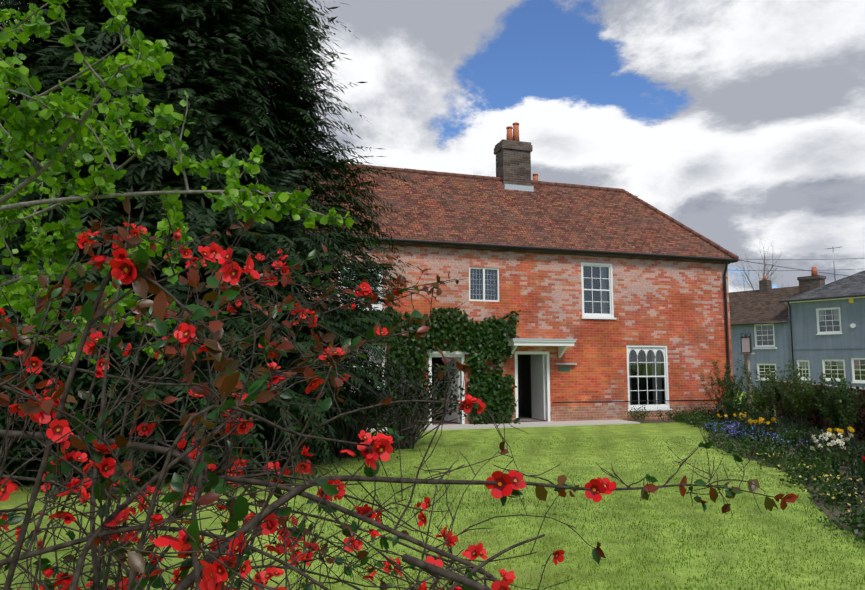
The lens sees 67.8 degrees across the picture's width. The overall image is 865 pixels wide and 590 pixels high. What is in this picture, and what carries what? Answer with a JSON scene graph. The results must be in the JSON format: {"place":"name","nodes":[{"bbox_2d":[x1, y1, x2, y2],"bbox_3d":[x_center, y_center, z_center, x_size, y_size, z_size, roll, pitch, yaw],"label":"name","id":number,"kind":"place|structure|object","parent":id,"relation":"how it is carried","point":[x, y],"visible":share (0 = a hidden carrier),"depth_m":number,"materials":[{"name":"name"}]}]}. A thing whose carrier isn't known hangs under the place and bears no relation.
{"place":"outdoors","nodes":[
{"label":"outdoors","id":0,"kind":"place"},
{"bbox_2d":[0,391,864,589],"bbox_3d":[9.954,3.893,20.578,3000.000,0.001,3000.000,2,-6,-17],"label":"lawn","id":1,"kind":"structure","parent":0,"point":[667,430],"depth_m":7.05,"materials":[{"name":"green plant"}]},
{"bbox_2d":[0,0,354,364],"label":"green tree","id":2,"kind":"object","parent":1,"relation":"on","point":[122,69],"visible":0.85,"depth_m":3.28,"materials":[{"name":"green plant"}]},
{"bbox_2d":[0,0,427,506],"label":"yew tree","id":3,"kind":"object","parent":1,"relation":"on","point":[237,71],"visible":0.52,"depth_m":9.99,"materials":[{"name":"green plant"}]},
{"bbox_2d":[0,348,487,490],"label":"hedge shrubs","id":4,"kind":"object","parent":1,"relation":"on","point":[410,431],"visible":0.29,"depth_m":11.73,"materials":[{"name":"green plant"}]},
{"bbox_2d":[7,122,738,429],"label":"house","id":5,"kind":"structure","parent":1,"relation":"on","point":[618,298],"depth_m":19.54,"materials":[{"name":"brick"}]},
{"bbox_2d":[740,258,864,277],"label":"overhead cables","id":6,"kind":"object","parent":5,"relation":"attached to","point":[794,268],"visible":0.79,"depth_m":45.99,"materials":[{"name":"black paint"}]},
{"bbox_2d":[0,196,797,589],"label":"quince shrub","id":7,"kind":"object","parent":1,"relation":"on","point":[114,538],"visible":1,"depth_m":1.41,"materials":[{"name":"red plant"}]},
{"bbox_2d":[367,419,639,431],"bbox_3d":[1.958,3.549,17.521,7.900,0.035,1.020,2,-6,-17],"label":"path stone","id":8,"kind":"object","parent":1,"relation":"on","point":[535,424],"visible":0.57,"depth_m":17.59,"materials":[{"name":"beige stone"}]},
{"bbox_2d":[739,329,754,413],"bbox_3d":[10.668,2.590,21.786,0.180,2.850,0.480,3,-7,-29],"label":"lamp post","id":9,"kind":"object","parent":1,"relation":"on","point":[746,346],"visible":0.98,"depth_m":21.78,"materials":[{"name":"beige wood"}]},
{"bbox_2d":[731,240,784,290],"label":"bare tree","id":10,"kind":"object","parent":1,"relation":"on","point":[768,276],"visible":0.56,"depth_m":61.97,"materials":[{"name":"brown plant"}]},
{"bbox_2d":[774,381,864,440],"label":"hedge","id":11,"kind":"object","parent":1,"relation":"on","point":[827,421],"depth_m":16.48,"materials":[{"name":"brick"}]},
{"bbox_2d":[6,0,864,291],"label":"sky","id":12,"kind":"structure","parent":0,"point":[742,122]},
{"bbox_2d":[627,417,864,536],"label":"border soil","id":13,"kind":"structure","parent":0,"point":[835,513],"depth_m":10.09,"materials":[{"name":"brown soil"}]},
{"bbox_2d":[333,306,864,542],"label":"border plants","id":14,"kind":"object","parent":13,"relation":"on","point":[796,402],"visible":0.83,"depth_m":16.97,"materials":[{"name":"green plant"}]},
{"bbox_2d":[691,412,864,533],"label":"border flowers","id":15,"kind":"object","parent":13,"relation":"on","point":[829,434],"visible":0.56,"depth_m":11.78,"materials":[{"name":"multicoloured plant"}]},
{"bbox_2d":[729,246,864,391],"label":"grey house row","id":16,"kind":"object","parent":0,"point":[812,324],"visible":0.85,"depth_m":36.80,"materials":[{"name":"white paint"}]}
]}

